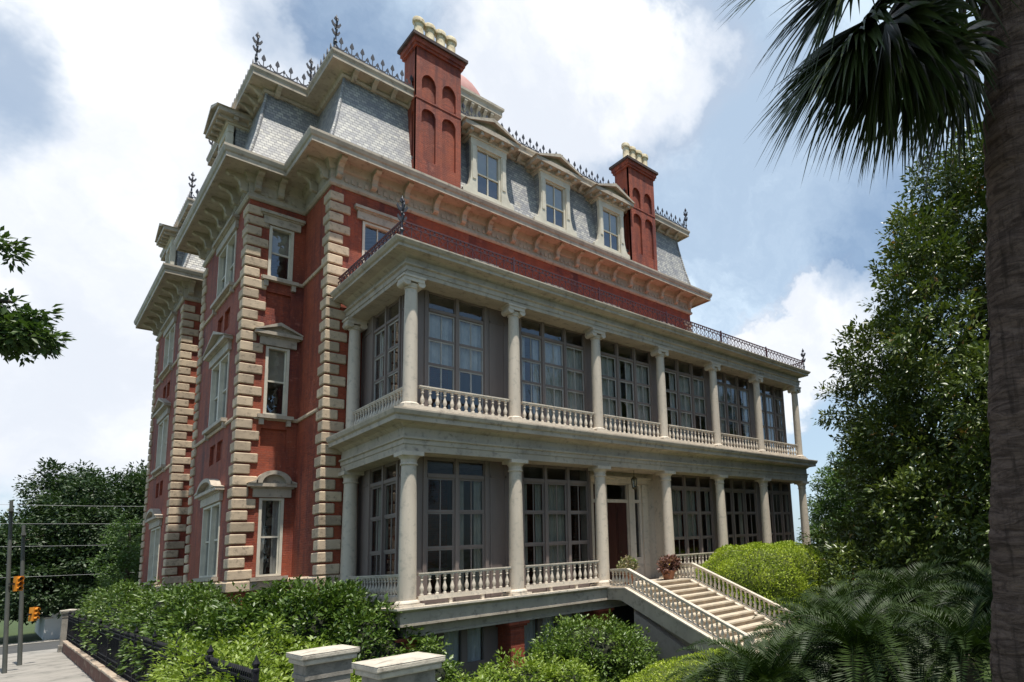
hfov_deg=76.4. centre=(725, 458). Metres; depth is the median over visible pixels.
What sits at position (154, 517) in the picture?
window
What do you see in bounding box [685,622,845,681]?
sago palm
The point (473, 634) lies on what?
basement window
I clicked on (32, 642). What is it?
pavement
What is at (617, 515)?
front door
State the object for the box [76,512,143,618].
garden tree
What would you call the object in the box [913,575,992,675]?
sago palm
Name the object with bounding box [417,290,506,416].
porch window
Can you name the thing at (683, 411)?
porch window
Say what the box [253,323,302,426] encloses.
window
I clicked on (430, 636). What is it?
basement window
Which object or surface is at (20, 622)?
utility pole
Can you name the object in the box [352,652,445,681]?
gate pier
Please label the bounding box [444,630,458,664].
basement window
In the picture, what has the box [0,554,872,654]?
cross street
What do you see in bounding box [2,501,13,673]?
utility pole
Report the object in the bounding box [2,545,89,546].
overhead wire
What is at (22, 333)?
oak tree
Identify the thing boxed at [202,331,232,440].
window
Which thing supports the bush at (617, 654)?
on the garden soil
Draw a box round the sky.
[0,0,986,542]
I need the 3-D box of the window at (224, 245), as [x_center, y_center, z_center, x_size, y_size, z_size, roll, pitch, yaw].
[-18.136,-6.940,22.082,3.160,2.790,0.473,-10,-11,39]
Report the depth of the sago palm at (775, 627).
10.33 m
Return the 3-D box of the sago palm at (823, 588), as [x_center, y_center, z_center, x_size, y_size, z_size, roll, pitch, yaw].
[2.964,4.082,13.823,2.621,2.528,2.652,-10,-11,39]
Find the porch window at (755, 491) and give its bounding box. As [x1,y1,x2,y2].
[715,478,761,545]
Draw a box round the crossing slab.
[0,649,56,658]
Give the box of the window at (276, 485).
[247,470,297,587]
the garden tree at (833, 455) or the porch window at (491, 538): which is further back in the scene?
the garden tree at (833, 455)
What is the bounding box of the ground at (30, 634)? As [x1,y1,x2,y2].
[0,535,990,681]
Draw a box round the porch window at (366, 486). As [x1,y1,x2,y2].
[356,460,400,604]
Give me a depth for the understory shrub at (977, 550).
31.82 m
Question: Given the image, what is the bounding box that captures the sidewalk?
[0,652,94,681]
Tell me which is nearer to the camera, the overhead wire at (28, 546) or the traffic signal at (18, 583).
the traffic signal at (18, 583)
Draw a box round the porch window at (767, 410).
[751,383,787,452]
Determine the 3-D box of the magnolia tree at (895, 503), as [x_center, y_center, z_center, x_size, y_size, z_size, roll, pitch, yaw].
[11.256,-3.725,23.908,19.126,20.064,18.678,0,-9,-24]
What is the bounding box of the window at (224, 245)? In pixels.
[210,213,239,314]
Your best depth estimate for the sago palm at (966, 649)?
8.64 m
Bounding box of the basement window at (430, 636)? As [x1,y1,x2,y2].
[419,634,434,651]
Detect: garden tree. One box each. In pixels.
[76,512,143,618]
[795,443,871,572]
[795,455,888,584]
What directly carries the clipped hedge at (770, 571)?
on the garden soil
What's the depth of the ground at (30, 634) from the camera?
48.03 m
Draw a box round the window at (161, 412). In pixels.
[151,398,170,478]
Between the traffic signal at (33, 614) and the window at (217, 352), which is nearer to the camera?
the window at (217, 352)
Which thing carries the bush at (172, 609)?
on the garden soil
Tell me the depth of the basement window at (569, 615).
20.35 m
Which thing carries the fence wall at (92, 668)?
on the ground at (30, 634)
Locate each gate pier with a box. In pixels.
[57,609,77,651]
[286,644,359,681]
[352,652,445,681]
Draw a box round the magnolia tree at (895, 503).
[798,117,990,636]
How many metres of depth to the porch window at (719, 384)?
28.39 m
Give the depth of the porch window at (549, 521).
20.09 m
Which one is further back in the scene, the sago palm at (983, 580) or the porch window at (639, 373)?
the porch window at (639, 373)
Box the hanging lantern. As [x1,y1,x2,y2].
[631,470,636,489]
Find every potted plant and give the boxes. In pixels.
[616,555,638,583]
[656,554,681,579]
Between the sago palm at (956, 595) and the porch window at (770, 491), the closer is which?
the sago palm at (956, 595)
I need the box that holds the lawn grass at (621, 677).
[453,658,837,681]
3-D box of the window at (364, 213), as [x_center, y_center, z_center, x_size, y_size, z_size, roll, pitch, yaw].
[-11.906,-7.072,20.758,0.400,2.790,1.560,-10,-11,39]
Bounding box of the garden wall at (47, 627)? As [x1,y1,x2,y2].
[35,612,60,639]
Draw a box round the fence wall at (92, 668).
[62,640,128,681]
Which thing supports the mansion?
on the garden soil
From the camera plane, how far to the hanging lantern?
22.40 m
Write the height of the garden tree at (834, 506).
8.665 m
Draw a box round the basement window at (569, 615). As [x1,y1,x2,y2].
[562,614,571,628]
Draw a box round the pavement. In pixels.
[0,639,58,646]
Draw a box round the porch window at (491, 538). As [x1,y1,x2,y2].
[416,456,508,603]
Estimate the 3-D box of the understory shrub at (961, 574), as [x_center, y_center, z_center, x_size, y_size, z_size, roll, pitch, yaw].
[8.559,5.290,26.683,5.644,3.391,5.111,-2,-9,-13]
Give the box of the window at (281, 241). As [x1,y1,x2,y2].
[261,208,305,292]
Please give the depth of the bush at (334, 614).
14.78 m
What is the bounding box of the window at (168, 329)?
[158,311,177,382]
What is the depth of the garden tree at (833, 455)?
44.44 m
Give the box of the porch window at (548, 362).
[506,316,592,427]
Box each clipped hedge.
[621,647,736,681]
[695,540,830,624]
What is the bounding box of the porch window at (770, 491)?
[758,481,794,544]
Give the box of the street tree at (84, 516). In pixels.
[0,457,146,625]
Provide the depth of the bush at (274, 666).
12.42 m
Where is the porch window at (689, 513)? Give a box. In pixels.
[671,474,717,575]
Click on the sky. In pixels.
(105, 105)
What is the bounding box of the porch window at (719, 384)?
[708,371,755,449]
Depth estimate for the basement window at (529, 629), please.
19.18 m
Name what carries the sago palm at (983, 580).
on the ground at (30, 634)
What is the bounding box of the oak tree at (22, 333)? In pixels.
[0,226,75,366]
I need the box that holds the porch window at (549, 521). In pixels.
[508,464,593,591]
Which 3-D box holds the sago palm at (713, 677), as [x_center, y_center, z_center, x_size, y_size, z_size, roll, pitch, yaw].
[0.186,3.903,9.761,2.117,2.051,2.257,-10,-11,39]
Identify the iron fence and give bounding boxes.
[66,611,259,681]
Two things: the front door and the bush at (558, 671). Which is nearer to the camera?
the bush at (558, 671)
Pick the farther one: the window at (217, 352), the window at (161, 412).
the window at (161, 412)
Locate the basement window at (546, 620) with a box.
[543,616,553,643]
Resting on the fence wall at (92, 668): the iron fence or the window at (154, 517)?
the iron fence
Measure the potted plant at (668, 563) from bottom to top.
0.938 m
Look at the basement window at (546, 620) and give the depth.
19.73 m
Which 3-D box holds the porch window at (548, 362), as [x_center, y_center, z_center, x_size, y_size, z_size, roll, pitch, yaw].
[-5.981,-2.752,20.797,0.237,3.790,3.400,-10,-11,39]
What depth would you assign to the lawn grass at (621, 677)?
16.21 m
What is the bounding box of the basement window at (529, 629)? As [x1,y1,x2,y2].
[524,619,534,650]
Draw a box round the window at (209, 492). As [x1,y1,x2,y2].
[193,479,224,583]
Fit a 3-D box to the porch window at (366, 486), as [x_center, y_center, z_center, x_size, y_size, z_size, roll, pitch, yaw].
[-10.014,2.218,17.803,3.900,4.070,0.235,-10,-11,39]
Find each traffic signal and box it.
[8,576,24,590]
[27,607,40,620]
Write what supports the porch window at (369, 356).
in the mansion
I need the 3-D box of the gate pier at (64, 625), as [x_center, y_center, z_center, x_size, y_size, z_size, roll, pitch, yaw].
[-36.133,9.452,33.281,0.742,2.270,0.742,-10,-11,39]
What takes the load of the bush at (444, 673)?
on the garden soil
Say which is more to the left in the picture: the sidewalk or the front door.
the sidewalk
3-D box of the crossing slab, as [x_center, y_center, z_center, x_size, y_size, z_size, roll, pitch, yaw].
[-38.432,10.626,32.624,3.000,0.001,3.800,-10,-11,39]
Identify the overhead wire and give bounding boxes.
[0,504,143,506]
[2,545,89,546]
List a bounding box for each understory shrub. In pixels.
[853,541,977,598]
[947,529,988,567]
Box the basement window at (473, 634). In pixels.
[467,627,480,661]
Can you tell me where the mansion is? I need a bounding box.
[134,14,817,681]
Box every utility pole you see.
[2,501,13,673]
[17,525,25,665]
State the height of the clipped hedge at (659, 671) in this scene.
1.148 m
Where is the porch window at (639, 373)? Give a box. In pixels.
[600,339,658,436]
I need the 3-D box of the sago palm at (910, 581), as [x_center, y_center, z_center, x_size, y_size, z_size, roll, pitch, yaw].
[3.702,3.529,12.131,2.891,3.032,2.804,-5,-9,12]
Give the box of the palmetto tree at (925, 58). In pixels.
[716,0,1023,681]
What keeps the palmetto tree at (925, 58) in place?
on the ground at (30, 634)
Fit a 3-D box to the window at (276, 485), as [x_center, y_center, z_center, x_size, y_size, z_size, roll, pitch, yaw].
[-14.675,2.264,19.529,0.534,3.720,1.380,-10,-11,39]
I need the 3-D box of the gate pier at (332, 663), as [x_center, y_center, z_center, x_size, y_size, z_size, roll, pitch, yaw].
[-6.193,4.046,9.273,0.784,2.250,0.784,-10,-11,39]
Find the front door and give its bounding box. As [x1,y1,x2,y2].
[607,503,627,579]
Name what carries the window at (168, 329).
in the mansion
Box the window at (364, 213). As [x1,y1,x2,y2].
[354,203,403,261]
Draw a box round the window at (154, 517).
[143,509,162,587]
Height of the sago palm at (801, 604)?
2.639 m
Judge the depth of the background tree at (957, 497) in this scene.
66.18 m
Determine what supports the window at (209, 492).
in the mansion
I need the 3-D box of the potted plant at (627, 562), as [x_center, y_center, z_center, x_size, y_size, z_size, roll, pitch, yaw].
[-3.309,3.779,20.668,0.747,1.021,0.852,-5,-9,13]
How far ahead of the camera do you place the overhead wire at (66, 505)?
33.26 m
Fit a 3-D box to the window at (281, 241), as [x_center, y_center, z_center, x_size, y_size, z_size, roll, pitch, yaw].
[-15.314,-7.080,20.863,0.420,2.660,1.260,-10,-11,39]
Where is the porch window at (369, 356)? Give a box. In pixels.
[360,294,404,416]
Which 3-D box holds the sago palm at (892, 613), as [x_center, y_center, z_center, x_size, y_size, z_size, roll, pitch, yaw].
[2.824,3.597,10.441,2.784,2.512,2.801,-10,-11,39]
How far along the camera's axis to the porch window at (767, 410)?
30.65 m
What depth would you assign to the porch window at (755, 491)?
27.77 m
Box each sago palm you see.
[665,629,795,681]
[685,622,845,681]
[737,615,871,681]
[752,583,880,679]
[776,587,948,681]
[794,580,894,624]
[813,590,954,681]
[838,556,970,681]
[880,595,991,681]
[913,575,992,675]
[924,559,991,644]
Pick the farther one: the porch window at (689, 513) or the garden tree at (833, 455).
the garden tree at (833, 455)
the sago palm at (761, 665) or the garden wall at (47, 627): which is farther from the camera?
the garden wall at (47, 627)
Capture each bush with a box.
[70,577,156,654]
[104,575,241,681]
[139,614,361,681]
[163,574,431,680]
[412,632,464,681]
[454,644,599,681]
[526,609,661,681]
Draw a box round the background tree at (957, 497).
[908,423,982,553]
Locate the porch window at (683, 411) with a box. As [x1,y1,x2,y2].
[664,357,711,443]
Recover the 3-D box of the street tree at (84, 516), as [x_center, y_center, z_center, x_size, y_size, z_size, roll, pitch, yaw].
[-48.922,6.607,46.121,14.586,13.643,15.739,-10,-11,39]
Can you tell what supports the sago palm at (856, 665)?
on the ground at (30, 634)
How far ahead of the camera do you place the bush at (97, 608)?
24.47 m

